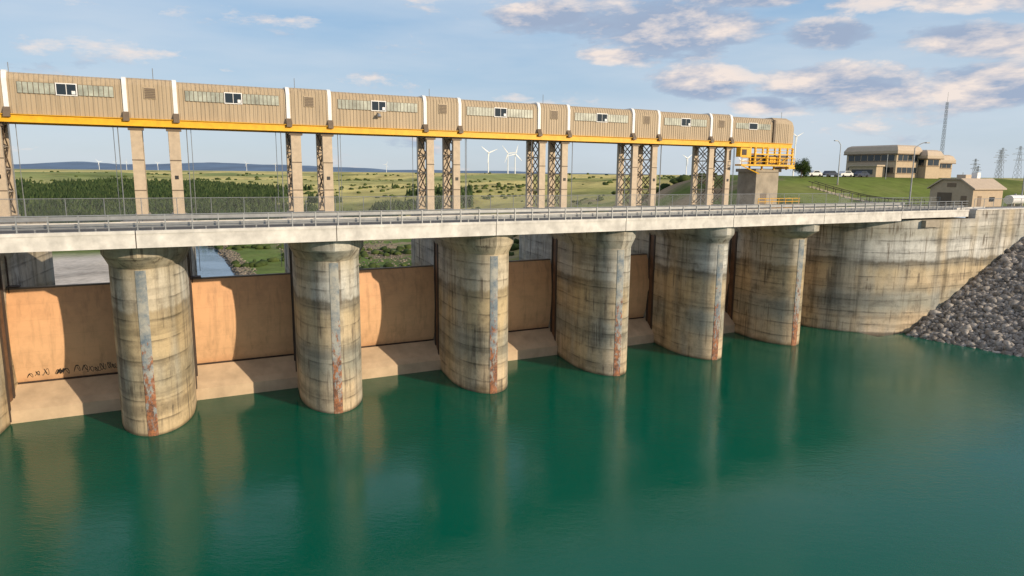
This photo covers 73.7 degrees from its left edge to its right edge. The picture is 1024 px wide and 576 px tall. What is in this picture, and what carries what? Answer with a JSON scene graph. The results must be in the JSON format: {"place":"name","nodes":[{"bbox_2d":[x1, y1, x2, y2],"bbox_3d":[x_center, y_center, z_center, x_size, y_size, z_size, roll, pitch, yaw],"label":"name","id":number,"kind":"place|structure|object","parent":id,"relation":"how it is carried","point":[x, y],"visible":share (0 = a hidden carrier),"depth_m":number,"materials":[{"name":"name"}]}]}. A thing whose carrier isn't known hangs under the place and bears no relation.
{"place":"outdoors","nodes":[
{"label":"outdoors","id":0,"kind":"place"},
{"bbox_2d":[12,161,416,172],"bbox_3d":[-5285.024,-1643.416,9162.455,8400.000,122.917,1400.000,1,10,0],"label":"distant hills","id":1,"kind":"structure","parent":0,"point":[211,166],"depth_m":9033.20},
{"bbox_2d":[196,246,234,276],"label":"river","id":2,"kind":"structure","parent":0,"point":[213,262],"depth_m":314.07,"materials":[{"name":"liquid"}]},
{"bbox_2d":[399,170,604,173],"bbox_3d":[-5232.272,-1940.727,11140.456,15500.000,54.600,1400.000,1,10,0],"label":"distant hills","id":3,"kind":"structure","parent":0,"point":[437,171],"depth_m":11200.34,"materials":[{"name":"green plant"}]},
{"bbox_2d":[0,325,1023,575],"bbox_3d":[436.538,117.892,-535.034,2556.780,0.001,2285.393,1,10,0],"label":"reservoir water","id":4,"kind":"structure","parent":0,"point":[826,453],"depth_m":54.03,"materials":[{"name":"teal liquid"}]},
{"bbox_2d":[0,0,1023,217],"label":"sky","id":5,"kind":"structure","parent":0,"point":[849,72],"materials":[{"name":"blue"}]},
{"bbox_2d":[13,169,1023,284],"bbox_3d":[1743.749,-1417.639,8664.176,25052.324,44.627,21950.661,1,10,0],"label":"terrain","id":6,"kind":"structure","parent":0,"point":[80,266],"depth_m":400.75,"materials":[{"name":"green plant"}]},
{"bbox_2d":[14,176,473,222],"bbox_3d":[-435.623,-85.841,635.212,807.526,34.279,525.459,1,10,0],"label":"conifer forest","id":7,"kind":"object","parent":6,"relation":"on","point":[107,187],"visible":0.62,"depth_m":575.26,"materials":[{"name":"green plant"}]},
{"bbox_2d":[213,240,410,274],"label":"river bank rocks","id":8,"kind":"object","parent":6,"relation":"on","point":[229,256],"visible":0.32,"depth_m":328.77,"materials":[{"name":"grey stone"}]},
{"bbox_2d":[29,171,817,268],"bbox_3d":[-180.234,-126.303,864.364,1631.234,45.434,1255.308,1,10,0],"label":"shrubs","id":9,"kind":"object","parent":6,"relation":"on","point":[407,247],"visible":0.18,"depth_m":372.51,"materials":[{"name":"green plant"}]},
{"bbox_2d":[481,146,496,172],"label":"wind turbine","id":10,"kind":"object","parent":6,"relation":"on","point":[488,157],"visible":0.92,"depth_m":1960.86,"materials":[{"name":"white paint"}]},
{"bbox_2d":[503,147,515,173],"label":"wind turbine","id":11,"kind":"object","parent":6,"relation":"on","point":[506,158],"visible":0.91,"depth_m":2008.97,"materials":[{"name":"white paint"}]},
{"bbox_2d":[0,206,1023,435],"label":"concrete spillway dam","id":12,"kind":"structure","parent":6,"relation":"on","point":[878,279],"depth_m":80.45,"materials":[{"name":"concrete"}]},
{"bbox_2d":[4,256,20,292],"bbox_3d":[-47.391,-2.114,64.577,1.000,6.100,1.200,-4,11,-26],"label":"access ladder","id":13,"kind":"object","parent":12,"relation":"attached to","point":[8,284],"visible":0.77,"depth_m":64.49,"materials":[{"name":"metal"}]},
{"bbox_2d":[6,282,117,383],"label":"spillway gate","id":14,"kind":"structure","parent":12,"relation":"in","point":[52,328],"depth_m":66.65,"materials":[{"name":"metal"}]},
{"bbox_2d":[27,362,116,377],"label":"graffiti","id":15,"kind":"object","parent":14,"relation":"attached to","point":[59,370],"visible":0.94,"depth_m":67.83,"materials":[{"name":"black paint"}]},
{"bbox_2d":[190,248,200,282],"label":"access ladder","id":16,"kind":"object","parent":12,"relation":"attached to","point":[196,276],"visible":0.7,"depth_m":71.38,"materials":[{"name":"metal"}]},
{"bbox_2d":[191,272,293,364],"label":"spillway gate","id":17,"kind":"structure","parent":12,"relation":"in","point":[241,317],"depth_m":74.01,"materials":[{"name":"orange metal"}]},
{"bbox_2d":[359,265,434,347],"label":"spillway gate","id":18,"kind":"structure","parent":12,"relation":"in","point":[397,305],"depth_m":81.68,"materials":[{"name":"orange metal"}]},
{"bbox_2d":[0,62,793,269],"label":"gate hoist gallery","id":19,"kind":"object","parent":12,"relation":"on","point":[137,106],"visible":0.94,"depth_m":85.66,"materials":[{"name":"beige metal"}]},
{"bbox_2d":[16,81,770,129],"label":"windows and vents","id":20,"kind":"structure","parent":19,"relation":"in","point":[63,89],"depth_m":83.64,"materials":[{"name":"beige glass"}]},
{"bbox_2d":[0,193,969,252],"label":"road bridge","id":21,"kind":"structure","parent":12,"relation":"on","point":[97,233],"depth_m":67.99,"materials":[{"name":"concrete"}]},
{"bbox_2d":[908,142,929,206],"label":"street lamp","id":22,"kind":"object","parent":21,"relation":"on","point":[912,173],"visible":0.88,"depth_m":112.60,"materials":[{"name":"metal"}]},
{"bbox_2d":[508,258,551,331],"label":"spillway gate","id":23,"kind":"structure","parent":12,"relation":"in","point":[529,292],"depth_m":89.66,"materials":[{"name":"brown metal"}]},
{"bbox_2d":[628,253,648,319],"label":"spillway gate","id":24,"kind":"structure","parent":12,"relation":"in","point":[639,286],"depth_m":97.40,"materials":[{"name":"brown metal"}]},
{"bbox_2d":[725,255,729,300],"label":"spillway gate","id":25,"kind":"structure","parent":12,"relation":"in","point":[727,279],"depth_m":104.59,"materials":[{"name":"metal"}]},
{"bbox_2d":[735,147,799,208],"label":"yellow access platform","id":26,"kind":"structure","parent":12,"relation":"on","point":[758,183],"depth_m":116.26,"materials":[{"name":"paint"}]},
{"bbox_2d":[974,198,1023,208],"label":"chain link fence","id":27,"kind":"object","parent":12,"relation":"on","point":[1012,199],"visible":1,"depth_m":110.23,"materials":[{"name":"metal"}]},
{"bbox_2d":[509,146,521,173],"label":"wind turbine","id":28,"kind":"object","parent":6,"relation":"on","point":[515,154],"visible":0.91,"depth_m":2062.50,"materials":[{"name":"white paint"}]},
{"bbox_2d":[792,132,803,175],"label":"wind turbine","id":29,"kind":"object","parent":6,"relation":"on","point":[795,150],"visible":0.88,"depth_m":979.37,"materials":[{"name":"white paint"}]},
{"bbox_2d":[792,158,811,177],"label":"deciduous tree","id":30,"kind":"object","parent":6,"relation":"on","point":[800,166],"visible":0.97,"depth_m":155.91,"materials":[{"name":"green plant"}]},
{"bbox_2d":[798,163,811,176],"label":"deciduous tree","id":31,"kind":"object","parent":6,"relation":"on","point":[803,173],"visible":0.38,"depth_m":158.61,"materials":[{"name":"green plant"}]},
{"bbox_2d":[805,170,821,176],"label":"parked car","id":32,"kind":"object","parent":6,"relation":"on","point":[813,173],"visible":0.88,"depth_m":161.76,"materials":[{"name":"white paint"}]},
{"bbox_2d":[821,171,837,176],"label":"parked car","id":33,"kind":"object","parent":6,"relation":"on","point":[830,173],"visible":0.91,"depth_m":164.12,"materials":[{"name":"paint"}]},
{"bbox_2d":[834,140,840,184],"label":"street lamp","id":34,"kind":"object","parent":6,"relation":"on","point":[839,162],"visible":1,"depth_m":148.67,"materials":[{"name":"metal"}]},
{"bbox_2d":[836,171,852,176],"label":"parked car","id":35,"kind":"object","parent":6,"relation":"on","point":[845,173],"visible":0.81,"depth_m":166.54,"materials":[{"name":"white paint"}]},
{"bbox_2d":[853,171,869,176],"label":"parked car","id":36,"kind":"object","parent":6,"relation":"on","point":[861,173],"visible":0.91,"depth_m":169.15,"materials":[{"name":"paint"}]},
{"bbox_2d":[847,165,885,176],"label":"entrance wing","id":37,"kind":"structure","parent":6,"relation":"on","point":[876,170],"depth_m":176.89,"materials":[{"name":"beige concrete"}]},
{"bbox_2d":[808,181,924,205],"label":"hillside stairs","id":38,"kind":"structure","parent":6,"relation":"on","point":[858,194],"depth_m":134.76,"materials":[{"name":"concrete"}]},
{"bbox_2d":[844,145,922,177],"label":"block","id":39,"kind":"structure","parent":6,"relation":"on","point":[896,150],"depth_m":177.51,"materials":[{"name":"beige paint"}]},
{"bbox_2d":[847,155,917,173],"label":"windows","id":40,"kind":"structure","parent":39,"relation":"attached to","point":[901,158],"depth_m":177.39,"materials":[{"name":"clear glass"}]},
{"bbox_2d":[840,197,939,206],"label":"chain link fence","id":41,"kind":"object","parent":6,"relation":"on","point":[912,198],"visible":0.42,"depth_m":117.86,"materials":[{"name":"metal"}]},
{"bbox_2d":[856,206,984,209],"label":"road kerb","id":42,"kind":"structure","parent":6,"relation":"on","point":[955,208],"depth_m":108.99,"materials":[{"name":"concrete"}]},
{"bbox_2d":[917,150,943,178],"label":"block","id":43,"kind":"structure","parent":6,"relation":"on","point":[925,170],"depth_m":178.06,"materials":[{"name":"beige paint"}]},
{"bbox_2d":[918,160,938,166],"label":"windows","id":44,"kind":"structure","parent":43,"relation":"attached to","point":[930,162],"depth_m":178.38,"materials":[{"name":"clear glass"}]},
{"bbox_2d":[940,92,948,152],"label":"communication mast","id":45,"kind":"object","parent":6,"relation":"on","point":[947,104],"visible":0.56,"depth_m":253.36,"materials":[{"name":"metal"}]},
{"bbox_2d":[938,155,955,177],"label":"block","id":46,"kind":"structure","parent":6,"relation":"on","point":[946,173],"depth_m":184.88,"materials":[{"name":"beige paint"}]},
{"bbox_2d":[939,164,951,168],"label":"windows","id":47,"kind":"structure","parent":46,"relation":"attached to","point":[942,166],"depth_m":184.68,"materials":[{"name":"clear glass"}]},
{"bbox_2d":[905,238,1023,356],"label":"riprap rocks","id":48,"kind":"object","parent":6,"relation":"on","point":[997,330],"visible":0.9,"depth_m":102.20,"materials":[{"name":"grey stone"}]},
{"bbox_2d":[929,180,1002,206],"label":"walls","id":49,"kind":"structure","parent":6,"relation":"on","point":[960,189],"depth_m":121.28,"materials":[{"name":"beige paint"}]},
{"bbox_2d":[936,183,994,206],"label":"doors and windows","id":50,"kind":"structure","parent":49,"relation":"attached to","point":[943,196],"depth_m":122.42,"materials":[{"name":"brown metal"}]},
{"bbox_2d":[927,173,1006,189],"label":"roof","id":51,"kind":"structure","parent":49,"relation":"on","point":[975,181],"depth_m":121.78,"materials":[{"name":"beige metal"}]},
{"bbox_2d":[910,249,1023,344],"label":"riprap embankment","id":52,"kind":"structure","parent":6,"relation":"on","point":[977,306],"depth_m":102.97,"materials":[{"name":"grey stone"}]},
{"bbox_2d":[970,159,979,172],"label":"transmission tower","id":53,"kind":"structure","parent":6,"relation":"on","point":[976,164],"depth_m":992.66,"materials":[{"name":"metal"}]},
{"bbox_2d":[993,151,1006,178],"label":"transmission tower","id":54,"kind":"structure","parent":6,"relation":"on","point":[999,157],"depth_m":1031.15,"materials":[{"name":"metal"}]},
{"bbox_2d":[995,148,1006,178],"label":"transmission tower","id":55,"kind":"structure","parent":6,"relation":"on","point":[1001,164],"depth_m":1188.24,"materials":[{"name":"metal"}]},
{"bbox_2d":[1004,194,1023,205],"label":"storage tank","id":56,"kind":"object","parent":6,"relation":"on","point":[1018,197],"visible":0.77,"depth_m":126.78,"materials":[{"name":"metal"}]},
{"bbox_2d":[1012,146,1022,180],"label":"transmission tower","id":57,"kind":"structure","parent":6,"relation":"on","point":[1019,154],"depth_m":1070.19,"materials":[{"name":"metal"}]},
{"bbox_2d":[946,206,1023,209],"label":"road","id":58,"kind":"structure","parent":0,"point":[990,207],"depth_m":122.95,"materials":[{"name":"grey asphalt"}]}
]}

